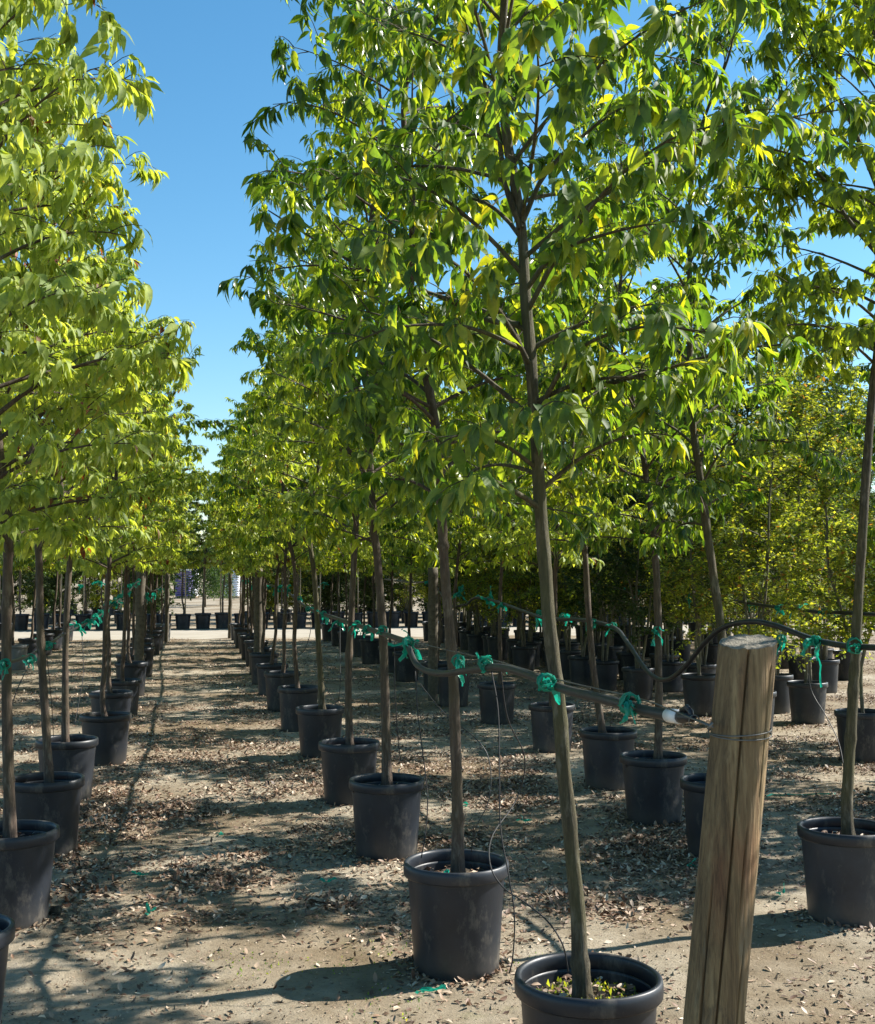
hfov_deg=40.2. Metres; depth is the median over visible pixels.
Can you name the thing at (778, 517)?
multi stem tree
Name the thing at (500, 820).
drip tube
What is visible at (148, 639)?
potted tree
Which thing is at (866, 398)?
multi stem tree
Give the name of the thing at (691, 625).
multi stem tree
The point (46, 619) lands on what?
staked tree
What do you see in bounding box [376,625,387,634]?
tape tie
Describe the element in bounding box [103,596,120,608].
tape tie
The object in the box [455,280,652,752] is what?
potted tree
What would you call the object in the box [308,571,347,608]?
multi stem tree
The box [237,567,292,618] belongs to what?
multi stem tree
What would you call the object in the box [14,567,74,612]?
multi stem tree
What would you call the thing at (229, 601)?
line post
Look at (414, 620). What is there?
staked tree
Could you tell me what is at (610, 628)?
tape tie
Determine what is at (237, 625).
potted tree
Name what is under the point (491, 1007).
earth clods
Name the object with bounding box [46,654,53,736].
drip tube
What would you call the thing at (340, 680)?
drip tube
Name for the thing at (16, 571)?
multi stem tree
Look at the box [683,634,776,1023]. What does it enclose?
wooden post
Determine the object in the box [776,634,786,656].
tape tie
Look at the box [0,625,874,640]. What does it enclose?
road
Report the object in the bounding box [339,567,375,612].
multi stem tree
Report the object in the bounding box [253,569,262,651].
line post
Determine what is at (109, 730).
potted tree
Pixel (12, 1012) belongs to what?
leaf crumbs
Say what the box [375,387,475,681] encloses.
potted tree
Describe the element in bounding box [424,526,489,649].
multi stem tree
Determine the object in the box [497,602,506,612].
tape tie
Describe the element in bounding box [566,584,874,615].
irrigation hose
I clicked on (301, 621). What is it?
staked tree
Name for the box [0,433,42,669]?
potted tree
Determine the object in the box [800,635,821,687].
tape tie
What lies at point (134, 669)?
potted tree
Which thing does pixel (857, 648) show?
tape tie
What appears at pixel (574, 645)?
multi stem tree
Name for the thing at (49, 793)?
potted tree
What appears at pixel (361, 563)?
potted tree
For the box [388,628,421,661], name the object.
tape tie
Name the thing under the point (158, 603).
multi stem tree
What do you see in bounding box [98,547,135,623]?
multi stem tree
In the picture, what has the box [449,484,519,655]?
multi stem tree
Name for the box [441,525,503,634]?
multi stem tree
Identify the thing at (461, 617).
staked tree
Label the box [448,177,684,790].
potted tree
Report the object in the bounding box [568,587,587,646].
multi stem tree
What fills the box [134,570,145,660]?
line post
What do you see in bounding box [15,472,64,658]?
potted tree
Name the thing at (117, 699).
potted tree
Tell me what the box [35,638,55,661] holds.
tape tie
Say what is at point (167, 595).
line post
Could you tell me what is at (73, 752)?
potted tree
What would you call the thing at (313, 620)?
staked tree
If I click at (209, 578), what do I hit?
conical shrub
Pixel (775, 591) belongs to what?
multi stem tree
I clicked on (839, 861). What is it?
potted tree
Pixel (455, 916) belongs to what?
potted tree
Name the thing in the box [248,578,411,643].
irrigation hose
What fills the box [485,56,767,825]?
potted tree
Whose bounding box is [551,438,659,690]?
multi stem tree
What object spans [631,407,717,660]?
multi stem tree
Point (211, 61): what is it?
sky
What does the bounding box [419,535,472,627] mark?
multi stem tree
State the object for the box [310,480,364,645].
potted tree
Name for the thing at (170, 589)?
multi stem tree
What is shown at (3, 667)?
tape tie
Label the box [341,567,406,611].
multi stem tree
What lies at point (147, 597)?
tape tie
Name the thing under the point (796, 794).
irrigation hose
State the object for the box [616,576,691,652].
multi stem tree
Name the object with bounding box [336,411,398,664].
potted tree
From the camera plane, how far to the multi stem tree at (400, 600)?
46.65 m
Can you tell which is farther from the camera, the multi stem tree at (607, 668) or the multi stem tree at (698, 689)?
the multi stem tree at (607, 668)
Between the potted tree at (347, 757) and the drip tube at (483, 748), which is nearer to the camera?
the drip tube at (483, 748)
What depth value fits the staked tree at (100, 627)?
35.98 m
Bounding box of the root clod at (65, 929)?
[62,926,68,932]
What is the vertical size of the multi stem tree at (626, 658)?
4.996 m
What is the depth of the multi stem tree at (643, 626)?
27.40 m
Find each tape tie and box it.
[0,658,10,679]
[22,654,35,669]
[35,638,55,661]
[69,621,85,635]
[81,618,94,629]
[89,613,99,628]
[91,580,104,585]
[97,609,103,622]
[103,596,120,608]
[109,594,123,608]
[123,584,131,596]
[145,592,151,603]
[316,609,328,624]
[328,619,344,631]
[348,620,362,634]
[360,624,372,640]
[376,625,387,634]
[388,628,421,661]
[451,653,466,685]
[452,591,465,600]
[458,585,464,593]
[476,586,494,608]
[476,652,492,672]
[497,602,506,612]
[535,610,541,629]
[537,673,560,704]
[559,613,571,625]
[605,622,616,636]
[618,692,641,723]
[651,626,664,645]
[686,593,691,606]
[774,604,784,615]
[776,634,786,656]
[789,603,807,618]
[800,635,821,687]
[818,608,835,619]
[846,637,861,653]
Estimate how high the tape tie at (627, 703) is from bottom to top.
0.077 m
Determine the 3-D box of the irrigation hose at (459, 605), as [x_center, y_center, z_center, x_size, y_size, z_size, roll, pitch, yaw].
[-0.411,1.341,20.758,0.071,0.340,12.496,0,-3,-7]
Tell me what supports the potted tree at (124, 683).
on the ground
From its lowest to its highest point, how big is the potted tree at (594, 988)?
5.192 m
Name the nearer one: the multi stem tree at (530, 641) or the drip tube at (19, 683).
the drip tube at (19, 683)
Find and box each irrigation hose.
[12,581,162,662]
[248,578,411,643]
[384,578,465,606]
[406,640,664,719]
[465,596,874,681]
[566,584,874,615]
[766,792,835,796]
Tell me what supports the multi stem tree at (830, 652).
on the ground
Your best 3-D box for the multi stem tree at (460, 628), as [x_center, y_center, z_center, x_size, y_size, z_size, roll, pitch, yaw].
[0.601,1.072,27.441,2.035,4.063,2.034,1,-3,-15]
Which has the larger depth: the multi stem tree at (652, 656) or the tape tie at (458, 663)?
the multi stem tree at (652, 656)
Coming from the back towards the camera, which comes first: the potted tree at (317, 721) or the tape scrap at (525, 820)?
the potted tree at (317, 721)
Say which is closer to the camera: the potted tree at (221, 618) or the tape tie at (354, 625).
the tape tie at (354, 625)
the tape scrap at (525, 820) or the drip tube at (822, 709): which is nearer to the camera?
the drip tube at (822, 709)
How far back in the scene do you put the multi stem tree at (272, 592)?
50.44 m
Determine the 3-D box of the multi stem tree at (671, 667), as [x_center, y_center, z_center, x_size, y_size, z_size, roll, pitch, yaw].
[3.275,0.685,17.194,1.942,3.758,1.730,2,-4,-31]
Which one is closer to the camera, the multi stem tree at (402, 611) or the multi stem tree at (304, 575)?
the multi stem tree at (402, 611)
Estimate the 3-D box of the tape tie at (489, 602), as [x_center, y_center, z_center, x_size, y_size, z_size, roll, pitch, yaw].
[0.560,0.955,13.392,0.235,0.261,0.220,1,-3,-13]
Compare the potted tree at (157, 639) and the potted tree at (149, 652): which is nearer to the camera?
the potted tree at (149, 652)
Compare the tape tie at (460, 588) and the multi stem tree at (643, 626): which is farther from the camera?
the multi stem tree at (643, 626)
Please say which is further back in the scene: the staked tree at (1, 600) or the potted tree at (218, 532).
the staked tree at (1, 600)
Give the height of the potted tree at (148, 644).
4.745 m
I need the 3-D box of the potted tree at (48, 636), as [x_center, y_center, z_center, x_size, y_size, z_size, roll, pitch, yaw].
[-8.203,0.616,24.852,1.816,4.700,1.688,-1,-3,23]
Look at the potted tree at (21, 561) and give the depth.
18.97 m
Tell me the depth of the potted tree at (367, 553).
20.38 m
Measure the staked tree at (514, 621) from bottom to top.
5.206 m
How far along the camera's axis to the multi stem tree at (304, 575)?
45.05 m
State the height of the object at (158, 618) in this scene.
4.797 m
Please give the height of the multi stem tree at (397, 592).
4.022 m
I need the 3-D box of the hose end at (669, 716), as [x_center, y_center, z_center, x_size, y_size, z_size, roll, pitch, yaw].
[0.570,0.461,2.683,0.036,0.053,0.264,1,-3,-11]
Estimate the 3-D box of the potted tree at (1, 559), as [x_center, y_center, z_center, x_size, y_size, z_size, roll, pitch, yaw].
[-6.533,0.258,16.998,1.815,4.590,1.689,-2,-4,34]
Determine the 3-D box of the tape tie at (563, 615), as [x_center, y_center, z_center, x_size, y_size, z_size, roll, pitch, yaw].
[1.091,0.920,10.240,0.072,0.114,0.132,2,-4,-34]
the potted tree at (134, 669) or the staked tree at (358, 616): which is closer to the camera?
the potted tree at (134, 669)
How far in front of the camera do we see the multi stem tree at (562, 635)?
29.09 m
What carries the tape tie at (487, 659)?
attached to the irrigation hose at (639, 709)
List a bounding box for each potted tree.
[0,0,177,930]
[0,0,196,1023]
[0,66,195,855]
[0,163,184,800]
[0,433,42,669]
[0,439,43,679]
[0,475,52,564]
[1,538,62,654]
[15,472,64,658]
[31,555,80,639]
[32,480,96,649]
[44,290,189,711]
[48,555,77,640]
[54,251,218,765]
[72,348,198,716]
[100,352,192,696]
[113,375,197,661]
[119,403,196,676]
[120,435,197,642]
[120,472,200,654]
[129,412,188,646]
[146,490,200,649]
[147,498,184,629]
[155,501,199,641]
[192,402,283,665]
[193,276,375,731]
[199,420,272,659]
[200,470,253,652]
[206,525,249,643]
[208,473,259,647]
[210,422,306,674]
[211,521,241,639]
[212,367,308,684]
[216,327,352,711]
[217,0,601,981]
[220,387,341,695]
[231,228,391,758]
[244,0,502,860]
[249,127,479,805]
[250,0,874,1023]
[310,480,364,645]
[316,480,368,651]
[316,533,368,640]
[333,459,405,656]
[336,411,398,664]
[342,437,435,672]
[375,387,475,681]
[387,387,517,691]
[405,364,527,706]
[431,362,573,724]
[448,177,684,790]
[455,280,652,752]
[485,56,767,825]
[539,0,863,856]
[686,0,874,927]
[844,283,874,553]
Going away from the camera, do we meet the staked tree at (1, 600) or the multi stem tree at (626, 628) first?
the multi stem tree at (626, 628)
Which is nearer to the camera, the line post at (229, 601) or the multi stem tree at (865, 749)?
the multi stem tree at (865, 749)
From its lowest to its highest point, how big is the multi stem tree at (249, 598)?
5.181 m
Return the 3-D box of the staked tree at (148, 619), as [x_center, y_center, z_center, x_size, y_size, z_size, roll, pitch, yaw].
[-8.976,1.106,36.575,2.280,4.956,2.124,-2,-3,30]
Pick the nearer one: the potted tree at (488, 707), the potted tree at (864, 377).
the potted tree at (864, 377)
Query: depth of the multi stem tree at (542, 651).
22.75 m
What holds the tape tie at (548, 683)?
attached to the irrigation hose at (639, 709)
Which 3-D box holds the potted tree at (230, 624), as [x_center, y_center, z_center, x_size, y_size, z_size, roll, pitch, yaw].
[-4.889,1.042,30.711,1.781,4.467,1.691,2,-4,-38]
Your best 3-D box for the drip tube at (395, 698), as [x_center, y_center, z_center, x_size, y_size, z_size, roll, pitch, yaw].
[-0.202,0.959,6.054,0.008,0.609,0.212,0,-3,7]
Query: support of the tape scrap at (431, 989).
on the ground
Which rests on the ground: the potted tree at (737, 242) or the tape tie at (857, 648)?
the potted tree at (737, 242)
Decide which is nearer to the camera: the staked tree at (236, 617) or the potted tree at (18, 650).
the potted tree at (18, 650)
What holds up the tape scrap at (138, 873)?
on the ground
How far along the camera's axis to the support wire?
3.24 m
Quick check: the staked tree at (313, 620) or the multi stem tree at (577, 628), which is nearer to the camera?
the multi stem tree at (577, 628)
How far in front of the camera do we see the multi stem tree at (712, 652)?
20.80 m
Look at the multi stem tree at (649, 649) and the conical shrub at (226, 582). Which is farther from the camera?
the conical shrub at (226, 582)
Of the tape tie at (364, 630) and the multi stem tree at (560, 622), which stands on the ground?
the multi stem tree at (560, 622)
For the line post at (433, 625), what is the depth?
15.79 m
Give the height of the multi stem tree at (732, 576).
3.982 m
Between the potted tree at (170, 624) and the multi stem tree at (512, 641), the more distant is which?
the potted tree at (170, 624)
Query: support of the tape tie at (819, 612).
attached to the irrigation hose at (810, 610)
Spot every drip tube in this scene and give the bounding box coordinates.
[12,662,30,705]
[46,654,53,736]
[74,630,83,723]
[281,610,310,655]
[322,656,340,701]
[394,642,400,758]
[415,671,427,857]
[417,680,491,851]
[488,671,568,971]
[491,671,514,973]
[807,654,842,762]
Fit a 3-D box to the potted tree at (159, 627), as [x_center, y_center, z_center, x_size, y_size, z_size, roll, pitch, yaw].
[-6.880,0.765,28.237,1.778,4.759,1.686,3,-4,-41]
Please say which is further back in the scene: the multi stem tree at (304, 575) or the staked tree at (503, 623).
the multi stem tree at (304, 575)
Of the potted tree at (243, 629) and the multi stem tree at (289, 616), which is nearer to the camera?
the potted tree at (243, 629)
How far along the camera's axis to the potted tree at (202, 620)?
36.62 m
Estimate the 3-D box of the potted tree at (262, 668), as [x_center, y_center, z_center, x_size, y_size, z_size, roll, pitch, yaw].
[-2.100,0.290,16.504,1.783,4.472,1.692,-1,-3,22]
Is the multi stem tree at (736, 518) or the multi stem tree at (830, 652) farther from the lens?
the multi stem tree at (736, 518)
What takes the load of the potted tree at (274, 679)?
on the ground
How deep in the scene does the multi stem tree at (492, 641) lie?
23.04 m
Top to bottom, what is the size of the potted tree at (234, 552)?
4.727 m
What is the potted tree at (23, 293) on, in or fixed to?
on the ground
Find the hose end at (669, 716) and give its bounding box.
[662,704,713,729]
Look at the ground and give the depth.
6.30 m
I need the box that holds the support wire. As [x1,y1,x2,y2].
[414,641,708,725]
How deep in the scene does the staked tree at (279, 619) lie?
37.20 m
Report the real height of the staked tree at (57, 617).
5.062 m
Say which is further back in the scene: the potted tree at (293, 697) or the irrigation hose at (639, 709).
the potted tree at (293, 697)
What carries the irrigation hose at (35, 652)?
attached to the line post at (139, 623)
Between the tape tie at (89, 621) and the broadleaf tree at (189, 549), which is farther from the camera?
the broadleaf tree at (189, 549)
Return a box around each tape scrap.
[131,870,148,875]
[144,901,156,914]
[319,877,336,881]
[415,984,445,993]
[516,815,531,821]
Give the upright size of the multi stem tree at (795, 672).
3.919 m
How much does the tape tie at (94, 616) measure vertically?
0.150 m
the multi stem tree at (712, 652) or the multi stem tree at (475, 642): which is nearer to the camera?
the multi stem tree at (712, 652)
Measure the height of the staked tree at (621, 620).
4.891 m
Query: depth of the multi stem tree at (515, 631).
25.61 m
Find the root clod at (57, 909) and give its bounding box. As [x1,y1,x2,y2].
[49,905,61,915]
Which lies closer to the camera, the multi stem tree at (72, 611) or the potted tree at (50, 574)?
the potted tree at (50, 574)
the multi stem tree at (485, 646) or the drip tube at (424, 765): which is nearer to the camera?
the drip tube at (424, 765)
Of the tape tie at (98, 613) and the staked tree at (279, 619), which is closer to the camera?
the tape tie at (98, 613)
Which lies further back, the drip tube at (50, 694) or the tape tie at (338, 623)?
the tape tie at (338, 623)
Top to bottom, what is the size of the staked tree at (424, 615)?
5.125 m
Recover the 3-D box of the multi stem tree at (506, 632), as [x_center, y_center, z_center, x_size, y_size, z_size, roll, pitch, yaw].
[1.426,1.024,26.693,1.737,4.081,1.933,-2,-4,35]
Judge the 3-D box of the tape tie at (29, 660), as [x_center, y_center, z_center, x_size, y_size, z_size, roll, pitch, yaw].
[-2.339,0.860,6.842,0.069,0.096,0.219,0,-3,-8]
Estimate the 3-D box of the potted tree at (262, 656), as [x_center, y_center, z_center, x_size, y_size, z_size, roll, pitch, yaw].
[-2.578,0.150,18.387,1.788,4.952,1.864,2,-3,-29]
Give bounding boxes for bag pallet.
[175,569,192,598]
[225,571,239,597]
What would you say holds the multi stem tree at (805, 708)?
on the ground
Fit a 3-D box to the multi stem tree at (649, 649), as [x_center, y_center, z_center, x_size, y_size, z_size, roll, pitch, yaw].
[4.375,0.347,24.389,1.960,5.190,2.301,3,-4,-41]
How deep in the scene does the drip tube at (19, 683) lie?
6.43 m
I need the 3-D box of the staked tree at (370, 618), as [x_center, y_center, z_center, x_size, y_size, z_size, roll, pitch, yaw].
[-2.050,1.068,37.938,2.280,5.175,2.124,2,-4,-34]
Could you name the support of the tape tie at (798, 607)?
attached to the irrigation hose at (810, 610)
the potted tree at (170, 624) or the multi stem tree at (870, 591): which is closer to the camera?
the potted tree at (170, 624)
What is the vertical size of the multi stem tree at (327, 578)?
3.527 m
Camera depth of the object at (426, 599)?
28.95 m
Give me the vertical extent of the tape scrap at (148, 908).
0.072 m
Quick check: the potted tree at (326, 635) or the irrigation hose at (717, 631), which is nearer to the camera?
the irrigation hose at (717, 631)
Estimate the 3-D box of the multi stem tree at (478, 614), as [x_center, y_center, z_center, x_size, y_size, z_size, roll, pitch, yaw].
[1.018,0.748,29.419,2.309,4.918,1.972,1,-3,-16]
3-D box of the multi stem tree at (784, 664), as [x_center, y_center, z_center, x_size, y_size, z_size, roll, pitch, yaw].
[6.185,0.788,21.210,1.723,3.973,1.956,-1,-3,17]
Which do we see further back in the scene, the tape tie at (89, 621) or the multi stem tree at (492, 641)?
the multi stem tree at (492, 641)
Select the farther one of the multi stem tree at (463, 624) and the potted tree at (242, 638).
the multi stem tree at (463, 624)
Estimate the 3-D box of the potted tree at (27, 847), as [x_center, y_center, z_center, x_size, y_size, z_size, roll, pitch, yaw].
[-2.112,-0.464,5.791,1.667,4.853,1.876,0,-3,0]
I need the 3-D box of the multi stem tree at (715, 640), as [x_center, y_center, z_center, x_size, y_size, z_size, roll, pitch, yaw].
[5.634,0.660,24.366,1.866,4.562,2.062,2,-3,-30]
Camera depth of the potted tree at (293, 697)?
12.66 m
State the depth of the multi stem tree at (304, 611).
49.22 m
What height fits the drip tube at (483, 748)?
0.693 m
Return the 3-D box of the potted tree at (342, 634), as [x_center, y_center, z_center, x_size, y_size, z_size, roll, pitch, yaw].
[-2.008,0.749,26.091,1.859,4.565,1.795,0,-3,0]
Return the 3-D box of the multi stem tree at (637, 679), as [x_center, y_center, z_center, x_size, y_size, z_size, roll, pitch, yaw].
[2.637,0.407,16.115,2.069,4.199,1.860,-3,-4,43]
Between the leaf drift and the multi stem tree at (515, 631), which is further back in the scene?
the multi stem tree at (515, 631)
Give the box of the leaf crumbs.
[0,716,874,1023]
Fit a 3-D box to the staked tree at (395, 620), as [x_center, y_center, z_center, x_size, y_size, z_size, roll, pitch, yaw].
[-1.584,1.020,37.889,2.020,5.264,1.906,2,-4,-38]
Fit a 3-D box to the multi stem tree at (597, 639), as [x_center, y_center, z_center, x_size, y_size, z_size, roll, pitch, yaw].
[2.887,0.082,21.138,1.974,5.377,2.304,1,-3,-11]
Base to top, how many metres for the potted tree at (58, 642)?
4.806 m
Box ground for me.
[0,578,874,1023]
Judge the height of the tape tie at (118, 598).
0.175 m
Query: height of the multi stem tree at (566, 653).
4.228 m
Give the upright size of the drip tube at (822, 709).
0.680 m
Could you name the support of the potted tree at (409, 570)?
on the ground
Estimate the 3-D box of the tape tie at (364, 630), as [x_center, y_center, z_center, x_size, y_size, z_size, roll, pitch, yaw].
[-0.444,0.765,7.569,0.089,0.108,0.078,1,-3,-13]
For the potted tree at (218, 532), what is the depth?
21.56 m
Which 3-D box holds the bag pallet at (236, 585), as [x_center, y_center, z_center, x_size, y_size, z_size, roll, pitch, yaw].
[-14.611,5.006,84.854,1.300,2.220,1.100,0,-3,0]
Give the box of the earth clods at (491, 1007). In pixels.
[0,796,874,1023]
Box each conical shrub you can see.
[184,547,227,606]
[206,560,235,598]
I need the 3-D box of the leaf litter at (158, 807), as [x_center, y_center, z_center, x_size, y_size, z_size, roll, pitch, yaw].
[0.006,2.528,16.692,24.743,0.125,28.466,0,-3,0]
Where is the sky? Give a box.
[0,0,874,577]
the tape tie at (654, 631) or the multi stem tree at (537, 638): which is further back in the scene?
the multi stem tree at (537, 638)
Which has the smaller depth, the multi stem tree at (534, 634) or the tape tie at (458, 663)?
the tape tie at (458, 663)
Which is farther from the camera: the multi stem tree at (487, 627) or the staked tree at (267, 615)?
the staked tree at (267, 615)
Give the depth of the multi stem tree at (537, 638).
23.80 m
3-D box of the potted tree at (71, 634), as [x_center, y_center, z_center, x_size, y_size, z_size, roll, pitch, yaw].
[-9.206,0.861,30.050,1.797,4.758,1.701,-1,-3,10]
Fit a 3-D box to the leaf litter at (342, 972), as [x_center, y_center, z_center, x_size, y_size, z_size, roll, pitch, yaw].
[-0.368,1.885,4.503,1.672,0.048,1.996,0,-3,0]
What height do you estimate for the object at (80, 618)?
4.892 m
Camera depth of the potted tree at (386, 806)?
7.00 m
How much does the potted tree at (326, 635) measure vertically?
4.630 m
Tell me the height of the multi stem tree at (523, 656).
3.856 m
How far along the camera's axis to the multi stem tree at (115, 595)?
45.38 m
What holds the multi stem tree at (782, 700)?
on the ground
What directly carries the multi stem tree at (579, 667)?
on the ground
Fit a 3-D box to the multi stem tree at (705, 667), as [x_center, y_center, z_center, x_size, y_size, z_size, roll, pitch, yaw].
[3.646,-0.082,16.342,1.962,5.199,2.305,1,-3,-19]
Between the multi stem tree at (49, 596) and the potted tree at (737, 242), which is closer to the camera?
the potted tree at (737, 242)
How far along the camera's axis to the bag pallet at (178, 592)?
83.34 m
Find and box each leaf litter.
[0,637,874,1023]
[208,933,542,1023]
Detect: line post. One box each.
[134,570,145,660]
[164,573,169,642]
[228,573,231,638]
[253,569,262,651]
[428,567,437,700]
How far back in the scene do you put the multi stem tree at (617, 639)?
25.19 m
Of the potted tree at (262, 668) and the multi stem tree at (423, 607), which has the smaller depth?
the potted tree at (262, 668)
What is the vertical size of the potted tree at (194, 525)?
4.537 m
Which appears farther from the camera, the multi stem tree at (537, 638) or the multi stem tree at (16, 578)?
the multi stem tree at (16, 578)
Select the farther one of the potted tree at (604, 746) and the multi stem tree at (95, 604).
the multi stem tree at (95, 604)
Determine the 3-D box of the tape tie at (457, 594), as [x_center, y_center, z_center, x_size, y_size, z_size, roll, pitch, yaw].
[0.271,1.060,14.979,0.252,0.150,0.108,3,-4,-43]
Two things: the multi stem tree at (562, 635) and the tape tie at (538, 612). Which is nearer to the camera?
the tape tie at (538, 612)
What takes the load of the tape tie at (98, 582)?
attached to the irrigation hose at (35, 652)
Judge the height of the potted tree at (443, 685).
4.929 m
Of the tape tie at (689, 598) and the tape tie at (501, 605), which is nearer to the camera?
the tape tie at (501, 605)
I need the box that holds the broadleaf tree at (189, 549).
[170,519,200,593]
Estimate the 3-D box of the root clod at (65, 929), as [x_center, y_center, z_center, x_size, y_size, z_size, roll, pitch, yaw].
[-1.719,1.932,5.526,0.032,0.032,0.033,1,-3,-22]
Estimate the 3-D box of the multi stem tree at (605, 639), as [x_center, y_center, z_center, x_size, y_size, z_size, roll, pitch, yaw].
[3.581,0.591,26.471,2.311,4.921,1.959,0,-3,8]
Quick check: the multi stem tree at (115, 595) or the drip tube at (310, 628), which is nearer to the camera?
the drip tube at (310, 628)
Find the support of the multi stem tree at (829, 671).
on the ground
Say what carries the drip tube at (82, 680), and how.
hanging from the irrigation hose at (35, 652)
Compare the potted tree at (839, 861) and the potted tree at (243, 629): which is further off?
the potted tree at (243, 629)
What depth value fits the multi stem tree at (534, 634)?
24.53 m
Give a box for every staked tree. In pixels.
[0,575,1,622]
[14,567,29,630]
[34,570,49,629]
[55,568,71,626]
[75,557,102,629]
[90,548,119,629]
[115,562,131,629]
[135,596,150,625]
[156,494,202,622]
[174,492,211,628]
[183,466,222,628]
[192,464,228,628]
[222,522,249,622]
[266,612,269,627]
[272,471,296,627]
[289,470,314,627]
[301,465,327,627]
[321,550,344,624]
[354,530,372,623]
[363,487,397,627]
[368,528,406,626]
[399,552,418,626]
[409,562,427,620]
[458,611,472,621]
[495,609,507,625]
[512,613,525,625]
[616,612,628,624]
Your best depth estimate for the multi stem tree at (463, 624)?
30.32 m
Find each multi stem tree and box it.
[0,570,33,611]
[13,567,33,612]
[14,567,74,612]
[23,567,91,624]
[50,570,79,614]
[71,572,119,613]
[72,560,114,618]
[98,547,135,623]
[104,571,132,618]
[109,576,118,614]
[116,563,190,622]
[122,546,185,610]
[222,563,279,623]
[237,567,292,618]
[248,577,292,613]
[267,548,319,612]
[271,566,310,621]
[280,569,327,612]
[299,562,356,617]
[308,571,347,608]
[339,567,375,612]
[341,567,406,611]
[383,551,413,622]
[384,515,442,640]
[386,565,426,616]
[393,515,438,622]
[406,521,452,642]
[407,575,461,620]
[418,561,480,646]
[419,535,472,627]
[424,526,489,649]
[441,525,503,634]
[448,551,505,630]
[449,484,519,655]
[450,524,497,655]
[452,481,526,660]
[458,559,509,635]
[459,589,472,629]
[466,461,563,670]
[467,459,559,663]
[471,460,486,625]
[484,458,565,666]
[498,578,527,637]
[507,474,593,672]
[507,552,553,658]
[510,440,620,679]
[514,568,538,638]
[521,470,625,685]
[521,551,574,661]
[525,481,623,648]
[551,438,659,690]
[554,407,663,679]
[556,587,567,641]
[561,406,707,700]
[565,353,662,674]
[568,440,609,644]
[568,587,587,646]
[569,475,607,658]
[575,615,584,644]
[591,407,717,684]
[596,453,736,691]
[606,410,673,656]
[606,580,646,650]
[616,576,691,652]
[617,572,643,631]
[627,594,649,646]
[631,315,764,673]
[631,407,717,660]
[634,397,779,716]
[640,607,683,639]
[646,349,857,733]
[667,367,797,636]
[682,459,738,663]
[685,594,756,642]
[687,462,768,631]
[687,622,704,640]
[690,288,857,713]
[706,413,752,631]
[713,359,874,723]
[729,428,819,672]
[740,345,874,762]
[740,481,810,668]
[742,558,769,625]
[751,433,866,679]
[766,321,874,692]
[770,391,873,657]
[798,404,874,680]
[819,393,874,649]
[837,448,874,623]
[865,552,874,604]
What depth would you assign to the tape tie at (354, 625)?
8.34 m
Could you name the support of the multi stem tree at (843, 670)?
on the ground
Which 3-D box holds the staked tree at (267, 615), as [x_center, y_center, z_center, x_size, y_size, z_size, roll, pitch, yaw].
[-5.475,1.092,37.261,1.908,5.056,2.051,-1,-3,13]
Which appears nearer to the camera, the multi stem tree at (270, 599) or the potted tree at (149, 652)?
the potted tree at (149, 652)
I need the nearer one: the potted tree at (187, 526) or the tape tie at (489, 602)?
the tape tie at (489, 602)
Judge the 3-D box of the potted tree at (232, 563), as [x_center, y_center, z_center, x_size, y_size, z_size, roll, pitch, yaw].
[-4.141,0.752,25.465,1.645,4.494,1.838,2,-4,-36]
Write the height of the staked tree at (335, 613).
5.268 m
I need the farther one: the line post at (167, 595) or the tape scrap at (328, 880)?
the line post at (167, 595)
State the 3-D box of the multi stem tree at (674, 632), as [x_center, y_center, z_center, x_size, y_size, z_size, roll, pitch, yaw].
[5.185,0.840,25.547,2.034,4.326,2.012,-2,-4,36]
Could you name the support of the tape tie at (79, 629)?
attached to the irrigation hose at (35, 652)
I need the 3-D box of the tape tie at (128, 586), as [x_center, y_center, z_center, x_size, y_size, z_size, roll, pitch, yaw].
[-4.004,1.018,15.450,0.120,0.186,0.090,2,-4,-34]
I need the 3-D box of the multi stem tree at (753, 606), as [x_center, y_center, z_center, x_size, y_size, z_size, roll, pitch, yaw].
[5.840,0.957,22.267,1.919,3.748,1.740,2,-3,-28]
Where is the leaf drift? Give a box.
[49,730,686,990]
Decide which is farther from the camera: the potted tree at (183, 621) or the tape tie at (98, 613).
the potted tree at (183, 621)
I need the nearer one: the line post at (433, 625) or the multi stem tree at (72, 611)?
the line post at (433, 625)
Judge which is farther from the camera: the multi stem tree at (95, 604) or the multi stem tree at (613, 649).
the multi stem tree at (95, 604)
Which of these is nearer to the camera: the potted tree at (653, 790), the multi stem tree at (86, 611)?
the potted tree at (653, 790)
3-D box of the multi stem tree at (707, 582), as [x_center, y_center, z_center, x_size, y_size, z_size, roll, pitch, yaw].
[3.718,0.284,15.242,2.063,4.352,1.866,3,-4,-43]
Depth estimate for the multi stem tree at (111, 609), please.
49.55 m
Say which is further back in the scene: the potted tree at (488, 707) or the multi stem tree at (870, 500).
the multi stem tree at (870, 500)
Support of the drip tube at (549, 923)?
attached to the irrigation hose at (639, 709)
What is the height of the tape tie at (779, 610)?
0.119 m
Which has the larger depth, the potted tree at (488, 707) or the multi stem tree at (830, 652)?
the multi stem tree at (830, 652)

